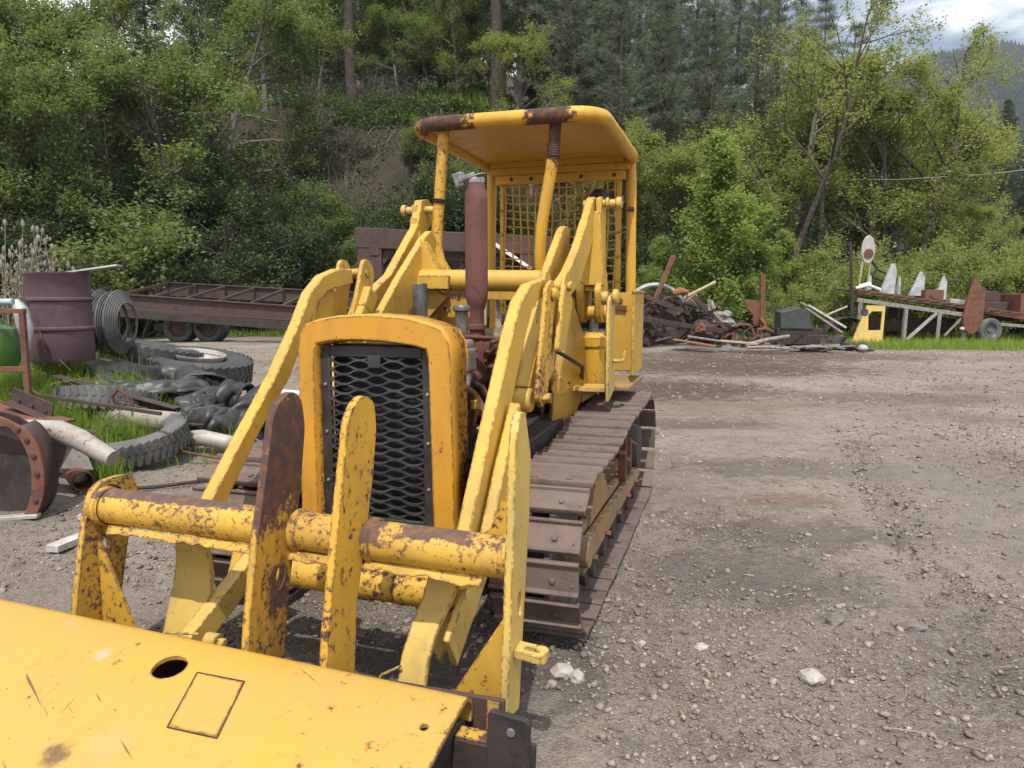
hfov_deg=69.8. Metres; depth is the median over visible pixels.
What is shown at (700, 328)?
crushed scrap
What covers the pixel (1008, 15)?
sky
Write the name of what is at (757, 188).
broadleaf tree
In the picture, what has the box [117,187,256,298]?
shrub
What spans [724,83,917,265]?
broadleaf tree
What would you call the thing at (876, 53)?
pine tree
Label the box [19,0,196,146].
broadleaf tree
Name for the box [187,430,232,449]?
pipe
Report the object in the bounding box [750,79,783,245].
fir tree
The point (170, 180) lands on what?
shrub
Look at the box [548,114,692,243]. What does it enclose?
broadleaf tree
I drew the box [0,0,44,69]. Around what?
broadleaf tree
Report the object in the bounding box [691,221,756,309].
young poplar
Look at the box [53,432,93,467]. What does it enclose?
steel plate
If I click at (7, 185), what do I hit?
broadleaf tree
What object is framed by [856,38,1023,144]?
forest
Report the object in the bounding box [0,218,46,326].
dry weed
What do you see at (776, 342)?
bent bar
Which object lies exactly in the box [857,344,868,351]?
white stone
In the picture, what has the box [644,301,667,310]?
bent bar
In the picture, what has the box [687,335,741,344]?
flat bar
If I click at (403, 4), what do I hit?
broadleaf tree
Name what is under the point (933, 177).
power line
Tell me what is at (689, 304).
bent bar
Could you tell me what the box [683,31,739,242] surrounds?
fir tree
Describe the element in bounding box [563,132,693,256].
broadleaf tree
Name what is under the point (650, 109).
fir tree
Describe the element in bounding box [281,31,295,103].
pine tree
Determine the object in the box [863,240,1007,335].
shrub
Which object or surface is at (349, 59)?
pine tree
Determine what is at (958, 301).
sheet
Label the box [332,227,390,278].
shrub
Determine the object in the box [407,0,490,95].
broadleaf tree
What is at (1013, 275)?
shrub
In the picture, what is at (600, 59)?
fir tree
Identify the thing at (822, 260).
young poplar
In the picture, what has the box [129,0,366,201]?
broadleaf tree
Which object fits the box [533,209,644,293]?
shrub
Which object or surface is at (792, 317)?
machine hood
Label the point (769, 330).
bent bar
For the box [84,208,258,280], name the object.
bare shrub
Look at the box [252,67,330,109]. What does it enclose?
bare shrub
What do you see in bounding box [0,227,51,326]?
dry weed
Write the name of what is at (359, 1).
fir tree
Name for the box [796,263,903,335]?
shrub
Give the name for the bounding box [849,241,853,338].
tall post
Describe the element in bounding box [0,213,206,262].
bare shrub
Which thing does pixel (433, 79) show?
fir tree
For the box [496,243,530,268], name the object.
plank
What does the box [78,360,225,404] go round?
torn casing
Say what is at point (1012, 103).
fir tree
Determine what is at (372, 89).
bare shrub
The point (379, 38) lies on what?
broadleaf tree
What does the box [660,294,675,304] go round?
bent bar
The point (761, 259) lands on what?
young poplar
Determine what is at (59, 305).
oil drum
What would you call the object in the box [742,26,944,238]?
broadleaf tree
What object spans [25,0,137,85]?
broadleaf tree
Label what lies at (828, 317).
plank
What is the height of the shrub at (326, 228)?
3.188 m
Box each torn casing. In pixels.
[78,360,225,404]
[174,378,265,434]
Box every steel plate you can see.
[0,403,75,422]
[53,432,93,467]
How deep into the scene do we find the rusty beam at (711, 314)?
21.41 m
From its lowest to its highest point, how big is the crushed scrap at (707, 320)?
0.875 m
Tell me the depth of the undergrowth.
36.92 m
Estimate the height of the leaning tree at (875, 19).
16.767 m
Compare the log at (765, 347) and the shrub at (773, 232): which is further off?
the shrub at (773, 232)
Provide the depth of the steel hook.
24.33 m
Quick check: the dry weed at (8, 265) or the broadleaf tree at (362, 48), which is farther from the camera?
the broadleaf tree at (362, 48)
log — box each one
[745,335,789,347]
[747,346,789,349]
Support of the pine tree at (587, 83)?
on the ground at (734, 445)
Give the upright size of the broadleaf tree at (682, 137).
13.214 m
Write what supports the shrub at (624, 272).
on the ground at (734, 445)
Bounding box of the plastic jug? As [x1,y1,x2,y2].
[0,320,20,365]
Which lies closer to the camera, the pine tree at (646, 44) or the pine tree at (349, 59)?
the pine tree at (349, 59)
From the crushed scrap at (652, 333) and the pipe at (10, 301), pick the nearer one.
the pipe at (10, 301)
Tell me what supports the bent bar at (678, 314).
on the crushed scrap at (652, 333)
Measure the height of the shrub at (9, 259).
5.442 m
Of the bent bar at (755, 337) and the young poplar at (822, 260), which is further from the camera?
the young poplar at (822, 260)
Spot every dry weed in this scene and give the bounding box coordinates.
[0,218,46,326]
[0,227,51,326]
[0,258,27,325]
[24,225,74,271]
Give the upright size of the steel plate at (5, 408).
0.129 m
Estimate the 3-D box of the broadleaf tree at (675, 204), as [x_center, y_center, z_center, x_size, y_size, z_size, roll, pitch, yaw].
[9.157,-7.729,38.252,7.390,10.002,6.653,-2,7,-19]
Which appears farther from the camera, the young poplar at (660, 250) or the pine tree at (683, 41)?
the pine tree at (683, 41)
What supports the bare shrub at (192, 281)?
on the ground at (734, 445)
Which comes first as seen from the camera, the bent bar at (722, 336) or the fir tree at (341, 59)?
the bent bar at (722, 336)
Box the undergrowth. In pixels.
[2,83,653,335]
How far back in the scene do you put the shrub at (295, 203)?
31.77 m
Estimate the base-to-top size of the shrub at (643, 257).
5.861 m
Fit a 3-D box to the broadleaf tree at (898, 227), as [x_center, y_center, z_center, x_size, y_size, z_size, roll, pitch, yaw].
[18.134,-9.273,38.226,9.230,13.128,8.310,1,7,6]
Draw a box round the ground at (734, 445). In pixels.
[0,73,1023,767]
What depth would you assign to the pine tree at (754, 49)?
59.98 m
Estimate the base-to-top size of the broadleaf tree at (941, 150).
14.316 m
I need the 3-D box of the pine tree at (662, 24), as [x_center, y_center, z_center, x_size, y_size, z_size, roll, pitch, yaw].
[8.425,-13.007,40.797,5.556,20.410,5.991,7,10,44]
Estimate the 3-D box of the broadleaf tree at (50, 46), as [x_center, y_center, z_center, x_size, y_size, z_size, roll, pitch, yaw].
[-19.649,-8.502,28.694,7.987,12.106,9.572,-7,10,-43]
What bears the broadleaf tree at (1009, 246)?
on the ground at (734, 445)
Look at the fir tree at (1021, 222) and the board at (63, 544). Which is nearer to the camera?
the board at (63, 544)
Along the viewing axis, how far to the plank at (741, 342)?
20.62 m
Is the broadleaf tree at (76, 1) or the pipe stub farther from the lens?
the broadleaf tree at (76, 1)
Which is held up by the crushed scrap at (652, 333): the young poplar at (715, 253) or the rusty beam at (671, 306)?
the rusty beam at (671, 306)
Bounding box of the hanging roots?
[204,105,525,254]
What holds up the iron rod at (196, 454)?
on the ground at (734, 445)
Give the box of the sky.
[14,0,1023,127]
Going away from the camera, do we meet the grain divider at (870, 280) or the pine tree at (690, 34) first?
the grain divider at (870, 280)
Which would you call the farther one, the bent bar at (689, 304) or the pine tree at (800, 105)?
the pine tree at (800, 105)
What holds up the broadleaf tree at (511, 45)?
on the ground at (734, 445)
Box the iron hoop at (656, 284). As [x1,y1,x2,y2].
[636,282,682,305]
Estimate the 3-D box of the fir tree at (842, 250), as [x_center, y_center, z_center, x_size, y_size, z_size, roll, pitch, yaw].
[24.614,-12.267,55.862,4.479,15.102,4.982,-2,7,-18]
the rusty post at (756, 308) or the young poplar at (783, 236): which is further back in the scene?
the young poplar at (783, 236)
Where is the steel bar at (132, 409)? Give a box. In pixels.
[9,389,161,415]
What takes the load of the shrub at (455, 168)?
on the ground at (734, 445)
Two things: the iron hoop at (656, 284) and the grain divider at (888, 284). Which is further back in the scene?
the grain divider at (888, 284)
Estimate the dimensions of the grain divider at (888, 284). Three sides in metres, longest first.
0.996 x 0.501 x 0.160 m
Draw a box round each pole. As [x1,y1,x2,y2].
[687,281,716,296]
[815,172,831,247]
[827,306,847,314]
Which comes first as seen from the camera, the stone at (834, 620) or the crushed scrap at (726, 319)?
the stone at (834, 620)
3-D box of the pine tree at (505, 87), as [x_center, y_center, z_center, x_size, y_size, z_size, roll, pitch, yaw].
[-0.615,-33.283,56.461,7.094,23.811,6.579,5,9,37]
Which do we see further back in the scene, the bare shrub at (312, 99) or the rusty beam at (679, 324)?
the bare shrub at (312, 99)
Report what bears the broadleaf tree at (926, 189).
on the ground at (734, 445)
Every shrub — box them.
[0,129,124,252]
[0,136,84,237]
[0,184,111,301]
[0,206,84,327]
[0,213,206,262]
[0,226,35,298]
[1,209,133,323]
[3,190,231,337]
[21,127,163,266]
[77,121,264,246]
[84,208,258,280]
[91,243,238,329]
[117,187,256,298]
[136,250,316,331]
[137,110,325,249]
[165,214,296,329]
[173,222,300,303]
[178,173,354,302]
[199,235,334,288]
[216,176,353,288]
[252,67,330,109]
[255,175,382,245]
[283,66,344,103]
[288,217,352,272]
[289,195,377,252]
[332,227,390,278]
[333,167,448,268]
[338,61,403,103]
[372,70,426,104]
[386,144,538,231]
[395,112,459,166]
[413,155,506,211]
[443,174,561,267]
[495,196,608,304]
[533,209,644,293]
[569,219,653,328]
[586,222,702,329]
[587,210,685,320]
[636,218,740,328]
[680,211,799,328]
[730,211,844,283]
[739,281,832,334]
[758,223,854,285]
[775,226,936,327]
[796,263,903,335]
[827,251,966,332]
[858,229,1023,337]
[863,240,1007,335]
[916,232,1023,332]
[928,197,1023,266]
[938,240,1023,334]
[960,248,1023,334]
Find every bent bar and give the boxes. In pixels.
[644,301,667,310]
[655,337,670,341]
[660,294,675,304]
[662,296,688,310]
[676,300,696,316]
[681,295,698,310]
[683,301,698,308]
[684,310,703,315]
[707,299,715,310]
[717,333,723,343]
[724,320,748,335]
[724,333,735,340]
[729,323,755,335]
[732,329,749,336]
[733,336,748,345]
[739,324,757,337]
[741,335,770,346]
[756,327,773,334]
[760,332,774,344]
[773,340,783,346]
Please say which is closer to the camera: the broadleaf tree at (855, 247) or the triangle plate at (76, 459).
the triangle plate at (76, 459)
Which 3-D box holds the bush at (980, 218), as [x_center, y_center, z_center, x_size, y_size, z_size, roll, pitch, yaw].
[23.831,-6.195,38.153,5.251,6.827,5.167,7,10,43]
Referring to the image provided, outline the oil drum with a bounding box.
[8,272,95,362]
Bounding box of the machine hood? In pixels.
[774,306,812,328]
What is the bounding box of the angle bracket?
[1,387,53,417]
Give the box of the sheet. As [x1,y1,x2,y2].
[943,299,965,303]
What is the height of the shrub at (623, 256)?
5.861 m
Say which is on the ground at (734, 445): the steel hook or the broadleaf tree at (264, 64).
the broadleaf tree at (264, 64)
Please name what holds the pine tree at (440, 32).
on the ground at (734, 445)
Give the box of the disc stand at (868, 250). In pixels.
[858,236,874,289]
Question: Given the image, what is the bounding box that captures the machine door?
[852,305,885,341]
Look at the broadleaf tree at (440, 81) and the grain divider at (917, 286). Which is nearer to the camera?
the grain divider at (917, 286)
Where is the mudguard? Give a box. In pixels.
[821,317,868,334]
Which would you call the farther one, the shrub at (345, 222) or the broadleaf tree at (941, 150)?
the broadleaf tree at (941, 150)
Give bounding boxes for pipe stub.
[64,468,94,491]
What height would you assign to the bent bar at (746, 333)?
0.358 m
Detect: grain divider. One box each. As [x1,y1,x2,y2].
[864,275,871,289]
[879,263,896,293]
[895,276,900,293]
[908,272,924,295]
[937,276,946,299]
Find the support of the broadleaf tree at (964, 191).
on the ground at (734, 445)
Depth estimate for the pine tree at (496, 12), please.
40.73 m
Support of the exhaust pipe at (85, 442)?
on the ground at (734, 445)
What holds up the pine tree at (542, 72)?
on the ground at (734, 445)
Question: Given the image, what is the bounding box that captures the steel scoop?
[0,411,58,520]
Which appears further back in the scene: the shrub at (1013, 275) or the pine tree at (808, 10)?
the pine tree at (808, 10)
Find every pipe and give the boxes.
[0,298,14,304]
[26,419,119,465]
[81,406,182,430]
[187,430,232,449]
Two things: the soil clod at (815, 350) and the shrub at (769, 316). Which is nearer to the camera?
the soil clod at (815, 350)
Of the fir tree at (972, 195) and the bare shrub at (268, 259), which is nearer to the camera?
the bare shrub at (268, 259)
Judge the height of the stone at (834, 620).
0.055 m
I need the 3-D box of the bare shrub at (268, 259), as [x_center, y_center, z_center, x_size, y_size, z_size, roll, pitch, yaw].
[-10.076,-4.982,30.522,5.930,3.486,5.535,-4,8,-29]
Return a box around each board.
[46,532,78,552]
[67,264,122,271]
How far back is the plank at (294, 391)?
9.43 m
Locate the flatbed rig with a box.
[832,277,1023,340]
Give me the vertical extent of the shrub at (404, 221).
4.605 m
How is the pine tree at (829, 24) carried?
on the ground at (734, 445)
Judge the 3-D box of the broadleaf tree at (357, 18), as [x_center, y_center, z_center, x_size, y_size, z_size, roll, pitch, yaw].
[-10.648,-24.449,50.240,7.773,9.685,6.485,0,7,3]
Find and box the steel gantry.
[355,227,550,283]
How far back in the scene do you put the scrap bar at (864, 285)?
23.86 m
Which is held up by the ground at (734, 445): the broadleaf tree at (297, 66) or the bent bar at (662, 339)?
the broadleaf tree at (297, 66)
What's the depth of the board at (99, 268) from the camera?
7.37 m
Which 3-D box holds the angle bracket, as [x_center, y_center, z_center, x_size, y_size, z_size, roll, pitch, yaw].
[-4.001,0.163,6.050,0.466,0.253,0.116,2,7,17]
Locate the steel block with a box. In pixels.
[770,327,827,344]
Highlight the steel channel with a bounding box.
[648,304,715,315]
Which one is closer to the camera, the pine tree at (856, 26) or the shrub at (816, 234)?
the shrub at (816, 234)
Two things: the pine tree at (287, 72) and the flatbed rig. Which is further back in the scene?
the pine tree at (287, 72)
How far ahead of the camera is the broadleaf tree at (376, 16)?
43.84 m
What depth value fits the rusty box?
23.87 m
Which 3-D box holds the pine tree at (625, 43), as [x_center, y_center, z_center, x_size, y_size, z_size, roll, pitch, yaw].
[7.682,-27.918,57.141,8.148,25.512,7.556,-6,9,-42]
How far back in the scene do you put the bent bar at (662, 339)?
21.70 m
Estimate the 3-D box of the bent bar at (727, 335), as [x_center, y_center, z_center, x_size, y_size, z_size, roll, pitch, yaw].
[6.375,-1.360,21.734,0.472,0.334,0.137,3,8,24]
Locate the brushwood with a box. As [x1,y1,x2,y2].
[769,344,855,348]
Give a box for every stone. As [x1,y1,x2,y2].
[550,663,573,679]
[570,669,584,683]
[644,686,658,696]
[694,642,708,650]
[799,667,826,685]
[824,614,845,626]
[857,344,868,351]
[894,621,928,631]
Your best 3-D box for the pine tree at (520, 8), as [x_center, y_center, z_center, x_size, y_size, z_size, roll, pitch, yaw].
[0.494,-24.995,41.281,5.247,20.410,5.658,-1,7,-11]
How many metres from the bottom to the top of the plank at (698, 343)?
0.208 m
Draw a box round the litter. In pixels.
[11,381,1023,767]
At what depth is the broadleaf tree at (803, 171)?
36.77 m
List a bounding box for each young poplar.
[636,232,681,304]
[663,124,788,322]
[666,230,734,323]
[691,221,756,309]
[720,200,794,332]
[742,241,785,331]
[769,226,815,308]
[793,248,841,303]
[800,250,837,322]
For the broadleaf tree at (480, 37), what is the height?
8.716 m
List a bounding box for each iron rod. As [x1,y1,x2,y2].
[137,480,201,489]
[178,449,216,458]
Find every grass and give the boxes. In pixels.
[0,81,1023,481]
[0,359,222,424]
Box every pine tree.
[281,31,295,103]
[344,0,357,101]
[420,3,475,89]
[474,1,528,92]
[478,0,561,107]
[490,0,502,111]
[502,0,566,107]
[515,0,625,206]
[550,0,644,108]
[575,0,667,260]
[583,10,652,102]
[595,0,683,223]
[612,0,681,131]
[623,0,706,251]
[631,0,691,198]
[654,0,739,239]
[655,0,763,243]
[663,1,714,135]
[676,0,733,124]
[700,0,773,180]
[710,0,769,135]
[722,0,800,248]
[726,0,772,115]
[741,0,793,244]
[748,0,815,247]
[767,0,840,254]
[783,28,823,263]
[786,0,847,242]
[825,21,871,264]
[846,49,881,258]
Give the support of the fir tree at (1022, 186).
on the ground at (734, 445)
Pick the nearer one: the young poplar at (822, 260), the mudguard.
the mudguard
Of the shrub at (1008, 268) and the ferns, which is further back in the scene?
the ferns
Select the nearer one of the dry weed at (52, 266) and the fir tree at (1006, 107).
the dry weed at (52, 266)
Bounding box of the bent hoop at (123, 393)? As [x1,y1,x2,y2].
[111,388,130,406]
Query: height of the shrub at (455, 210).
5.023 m
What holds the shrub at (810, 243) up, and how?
on the ground at (734, 445)
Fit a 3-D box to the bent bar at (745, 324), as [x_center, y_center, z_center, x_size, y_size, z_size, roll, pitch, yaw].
[6.851,-1.619,21.815,0.813,0.387,0.096,0,7,4]
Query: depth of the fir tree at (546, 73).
47.93 m
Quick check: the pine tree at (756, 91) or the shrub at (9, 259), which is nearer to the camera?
the shrub at (9, 259)
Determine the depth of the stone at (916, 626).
3.51 m
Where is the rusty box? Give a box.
[915,290,943,300]
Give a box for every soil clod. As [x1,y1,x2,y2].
[793,344,828,351]
[820,334,846,349]
[840,341,874,350]
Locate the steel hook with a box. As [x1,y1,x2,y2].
[947,274,959,281]
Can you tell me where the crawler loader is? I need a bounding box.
[0,106,655,767]
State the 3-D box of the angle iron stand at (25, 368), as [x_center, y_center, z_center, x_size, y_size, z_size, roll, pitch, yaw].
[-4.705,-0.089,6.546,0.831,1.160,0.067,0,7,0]
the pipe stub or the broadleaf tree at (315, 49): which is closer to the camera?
the pipe stub
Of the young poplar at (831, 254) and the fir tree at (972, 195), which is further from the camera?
the fir tree at (972, 195)
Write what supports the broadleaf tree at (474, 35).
on the ground at (734, 445)
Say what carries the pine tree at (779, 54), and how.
on the ground at (734, 445)
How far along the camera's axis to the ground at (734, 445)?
4.49 m
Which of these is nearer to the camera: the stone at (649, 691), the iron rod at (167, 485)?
the stone at (649, 691)
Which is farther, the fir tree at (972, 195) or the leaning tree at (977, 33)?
the fir tree at (972, 195)
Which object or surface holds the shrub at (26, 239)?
on the ground at (734, 445)
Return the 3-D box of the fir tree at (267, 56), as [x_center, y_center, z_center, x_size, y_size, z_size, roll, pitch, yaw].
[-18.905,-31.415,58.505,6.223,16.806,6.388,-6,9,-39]
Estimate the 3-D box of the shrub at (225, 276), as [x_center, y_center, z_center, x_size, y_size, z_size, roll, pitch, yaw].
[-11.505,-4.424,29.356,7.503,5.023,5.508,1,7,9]
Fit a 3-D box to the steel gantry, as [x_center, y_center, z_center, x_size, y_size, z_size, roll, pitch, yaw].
[-0.940,-1.161,11.943,3.120,2.710,0.228,0,7,0]
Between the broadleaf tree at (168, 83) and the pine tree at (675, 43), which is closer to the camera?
the broadleaf tree at (168, 83)
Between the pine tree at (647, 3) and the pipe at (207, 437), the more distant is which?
the pine tree at (647, 3)
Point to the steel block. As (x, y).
(814, 335)
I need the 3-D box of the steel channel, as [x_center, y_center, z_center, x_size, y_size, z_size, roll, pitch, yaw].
[5.150,-2.213,22.044,2.139,0.408,0.200,-1,7,-8]
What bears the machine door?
on the ground at (734, 445)
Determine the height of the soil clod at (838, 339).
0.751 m
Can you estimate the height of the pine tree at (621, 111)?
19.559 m
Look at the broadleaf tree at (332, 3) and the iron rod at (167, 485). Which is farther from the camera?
the broadleaf tree at (332, 3)
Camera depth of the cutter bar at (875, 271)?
24.61 m
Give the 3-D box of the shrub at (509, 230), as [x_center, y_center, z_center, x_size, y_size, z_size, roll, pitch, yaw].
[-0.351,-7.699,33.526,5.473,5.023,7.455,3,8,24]
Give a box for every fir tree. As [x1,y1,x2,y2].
[120,0,171,84]
[162,0,231,74]
[198,0,272,91]
[238,12,310,86]
[307,0,361,87]
[334,1,373,80]
[356,0,414,85]
[397,2,442,82]
[422,0,468,87]
[507,47,554,107]
[512,1,609,108]
[583,0,649,126]
[631,0,688,234]
[673,50,717,241]
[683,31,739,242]
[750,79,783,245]
[806,197,861,269]
[950,120,1000,255]
[976,99,1023,262]
[985,115,1023,244]
[988,102,1023,226]
[1014,134,1023,234]
[1014,196,1023,239]
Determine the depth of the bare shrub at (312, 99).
39.46 m
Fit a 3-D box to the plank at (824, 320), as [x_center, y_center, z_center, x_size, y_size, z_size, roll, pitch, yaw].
[9.210,-1.866,21.633,1.300,0.060,0.100,33,6,-4]
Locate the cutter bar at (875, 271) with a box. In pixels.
[868,260,885,290]
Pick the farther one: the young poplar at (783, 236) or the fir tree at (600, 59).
the fir tree at (600, 59)
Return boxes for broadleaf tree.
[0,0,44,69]
[0,0,127,171]
[0,15,104,264]
[0,46,175,263]
[0,88,45,261]
[1,0,52,73]
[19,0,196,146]
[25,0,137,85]
[51,24,294,248]
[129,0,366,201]
[145,0,253,104]
[194,0,320,111]
[248,15,320,87]
[255,0,360,90]
[294,0,361,95]
[309,0,383,90]
[334,0,398,95]
[342,3,419,87]
[352,0,435,98]
[353,0,426,93]
[360,0,460,95]
[390,0,443,92]
[396,0,479,89]
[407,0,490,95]
[432,0,516,90]
[442,0,531,95]
[459,11,513,86]
[466,16,582,199]
[473,2,557,107]
[509,3,568,103]
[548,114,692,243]
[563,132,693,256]
[606,192,686,260]
[611,138,747,263]
[625,116,796,274]
[648,96,804,236]
[695,30,941,259]
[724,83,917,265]
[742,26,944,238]
[771,108,975,254]
[774,103,938,262]
[798,53,1023,272]
[816,84,1023,267]
[828,106,1010,264]
[882,109,1021,257]
[911,116,990,258]
[977,233,1023,264]
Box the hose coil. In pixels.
[92,290,137,353]
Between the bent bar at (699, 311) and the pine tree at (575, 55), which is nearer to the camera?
the bent bar at (699, 311)
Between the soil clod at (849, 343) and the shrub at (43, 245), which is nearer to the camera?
the soil clod at (849, 343)
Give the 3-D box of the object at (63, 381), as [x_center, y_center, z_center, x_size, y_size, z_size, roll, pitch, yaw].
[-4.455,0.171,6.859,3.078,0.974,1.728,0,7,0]
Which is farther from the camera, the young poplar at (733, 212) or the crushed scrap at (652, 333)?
the young poplar at (733, 212)
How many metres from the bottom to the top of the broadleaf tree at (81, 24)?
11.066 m
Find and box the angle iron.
[52,375,180,411]
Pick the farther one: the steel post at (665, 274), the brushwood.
the steel post at (665, 274)
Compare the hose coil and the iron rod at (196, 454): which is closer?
the iron rod at (196, 454)
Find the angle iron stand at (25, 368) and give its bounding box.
[0,309,32,394]
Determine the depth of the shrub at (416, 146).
34.52 m
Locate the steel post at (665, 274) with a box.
[643,255,675,333]
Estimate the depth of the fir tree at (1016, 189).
85.49 m
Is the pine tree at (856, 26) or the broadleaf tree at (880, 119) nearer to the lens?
the broadleaf tree at (880, 119)
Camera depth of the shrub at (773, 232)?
32.32 m
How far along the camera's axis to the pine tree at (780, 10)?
46.08 m
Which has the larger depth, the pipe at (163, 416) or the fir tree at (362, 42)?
the fir tree at (362, 42)
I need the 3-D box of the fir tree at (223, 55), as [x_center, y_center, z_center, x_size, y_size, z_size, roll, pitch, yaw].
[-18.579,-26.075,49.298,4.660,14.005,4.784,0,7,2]
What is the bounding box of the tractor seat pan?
[672,287,688,295]
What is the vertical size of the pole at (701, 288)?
0.497 m
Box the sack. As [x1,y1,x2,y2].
[13,299,33,349]
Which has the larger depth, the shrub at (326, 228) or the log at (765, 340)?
the shrub at (326, 228)
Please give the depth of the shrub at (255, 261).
28.80 m
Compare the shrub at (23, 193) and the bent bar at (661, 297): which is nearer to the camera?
the bent bar at (661, 297)
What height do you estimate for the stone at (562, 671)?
0.069 m
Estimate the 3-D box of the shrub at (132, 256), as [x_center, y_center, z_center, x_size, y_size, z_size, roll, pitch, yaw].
[-14.416,-4.479,29.459,7.811,6.200,10.422,1,7,6]
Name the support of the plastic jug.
on the ground at (734, 445)
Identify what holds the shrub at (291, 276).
on the ground at (734, 445)
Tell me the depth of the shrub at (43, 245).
27.44 m
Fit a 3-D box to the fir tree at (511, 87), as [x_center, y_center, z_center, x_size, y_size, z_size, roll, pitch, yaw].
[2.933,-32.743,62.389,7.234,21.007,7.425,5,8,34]
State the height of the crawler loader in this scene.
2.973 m
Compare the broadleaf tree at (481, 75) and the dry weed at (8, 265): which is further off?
the broadleaf tree at (481, 75)
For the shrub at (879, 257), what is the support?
on the ground at (734, 445)
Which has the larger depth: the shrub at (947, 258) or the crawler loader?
the shrub at (947, 258)
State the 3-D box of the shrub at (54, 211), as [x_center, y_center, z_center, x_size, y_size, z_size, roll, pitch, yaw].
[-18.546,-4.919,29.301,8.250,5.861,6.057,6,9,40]
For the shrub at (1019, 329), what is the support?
on the ground at (734, 445)
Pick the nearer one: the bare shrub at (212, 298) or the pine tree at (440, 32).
the bare shrub at (212, 298)
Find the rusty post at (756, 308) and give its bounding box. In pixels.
[745,274,766,344]
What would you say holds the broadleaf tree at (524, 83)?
on the ground at (734, 445)
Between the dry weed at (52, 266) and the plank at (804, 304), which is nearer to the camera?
the dry weed at (52, 266)
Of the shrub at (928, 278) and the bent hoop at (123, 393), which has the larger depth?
the shrub at (928, 278)
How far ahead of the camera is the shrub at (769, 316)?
26.99 m
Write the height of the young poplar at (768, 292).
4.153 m
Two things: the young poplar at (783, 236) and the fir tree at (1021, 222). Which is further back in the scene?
the fir tree at (1021, 222)
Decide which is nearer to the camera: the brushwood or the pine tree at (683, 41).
the brushwood
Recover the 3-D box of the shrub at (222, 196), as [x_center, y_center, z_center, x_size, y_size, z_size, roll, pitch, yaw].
[-11.872,-8.537,31.983,5.763,5.861,7.850,3,8,26]
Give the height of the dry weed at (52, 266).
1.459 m
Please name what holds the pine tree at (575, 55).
on the ground at (734, 445)
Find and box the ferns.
[262,91,522,129]
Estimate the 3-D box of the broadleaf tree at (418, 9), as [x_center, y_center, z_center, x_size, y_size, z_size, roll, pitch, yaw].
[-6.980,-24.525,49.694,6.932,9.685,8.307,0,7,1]
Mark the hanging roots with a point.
(357, 155)
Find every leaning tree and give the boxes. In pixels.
[730,0,956,289]
[843,13,1023,263]
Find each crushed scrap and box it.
[643,304,690,346]
[687,316,724,344]
[694,323,706,333]
[713,310,735,328]
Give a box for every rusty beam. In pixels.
[643,317,723,332]
[644,294,689,314]
[692,295,728,331]
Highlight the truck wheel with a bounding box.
[143,345,253,380]
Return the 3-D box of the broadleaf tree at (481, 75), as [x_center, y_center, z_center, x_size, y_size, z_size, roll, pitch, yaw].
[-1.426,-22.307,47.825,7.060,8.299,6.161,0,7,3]
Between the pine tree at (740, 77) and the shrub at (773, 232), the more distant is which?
the pine tree at (740, 77)
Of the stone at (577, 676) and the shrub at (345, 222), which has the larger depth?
the shrub at (345, 222)
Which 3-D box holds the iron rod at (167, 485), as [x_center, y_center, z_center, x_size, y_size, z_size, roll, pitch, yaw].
[-2.744,0.806,6.140,1.343,0.059,0.199,-6,9,-41]
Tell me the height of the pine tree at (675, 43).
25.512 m
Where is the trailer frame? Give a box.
[91,280,353,341]
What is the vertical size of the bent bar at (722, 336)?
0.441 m
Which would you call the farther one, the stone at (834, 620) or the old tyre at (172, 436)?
the old tyre at (172, 436)
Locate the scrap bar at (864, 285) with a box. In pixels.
[855,282,880,290]
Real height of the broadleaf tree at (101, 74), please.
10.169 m
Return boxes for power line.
[840,170,1022,179]
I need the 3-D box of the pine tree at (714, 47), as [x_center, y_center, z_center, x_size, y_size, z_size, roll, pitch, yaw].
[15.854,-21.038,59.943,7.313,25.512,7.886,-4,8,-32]
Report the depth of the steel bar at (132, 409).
6.48 m
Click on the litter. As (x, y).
(753, 635)
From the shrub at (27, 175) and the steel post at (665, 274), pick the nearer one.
the steel post at (665, 274)
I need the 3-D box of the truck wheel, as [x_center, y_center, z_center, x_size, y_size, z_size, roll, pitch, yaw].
[-3.949,-0.229,9.190,1.340,0.326,1.340,5,11,-18]
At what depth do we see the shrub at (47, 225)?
28.55 m
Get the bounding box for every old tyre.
[51,385,156,411]
[88,409,191,468]
[108,338,202,362]
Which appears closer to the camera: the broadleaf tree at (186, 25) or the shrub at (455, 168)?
the shrub at (455, 168)
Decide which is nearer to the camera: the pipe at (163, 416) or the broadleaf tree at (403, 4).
the pipe at (163, 416)
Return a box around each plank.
[257,387,299,394]
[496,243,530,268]
[673,338,715,346]
[720,340,757,344]
[800,302,834,322]
[805,308,842,333]
[808,305,846,327]
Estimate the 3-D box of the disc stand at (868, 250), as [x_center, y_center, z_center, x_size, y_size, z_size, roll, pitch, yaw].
[11.652,-3.955,24.103,0.494,1.814,0.120,0,7,0]
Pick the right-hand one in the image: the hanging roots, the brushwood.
the brushwood
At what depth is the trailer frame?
23.80 m
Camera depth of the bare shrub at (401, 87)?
39.03 m
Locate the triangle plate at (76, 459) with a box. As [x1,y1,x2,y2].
[61,448,92,469]
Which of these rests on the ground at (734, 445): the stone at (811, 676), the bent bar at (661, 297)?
the stone at (811, 676)
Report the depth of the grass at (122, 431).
7.75 m
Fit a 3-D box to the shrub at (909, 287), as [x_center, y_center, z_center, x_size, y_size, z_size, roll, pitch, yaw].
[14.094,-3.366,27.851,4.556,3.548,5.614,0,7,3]

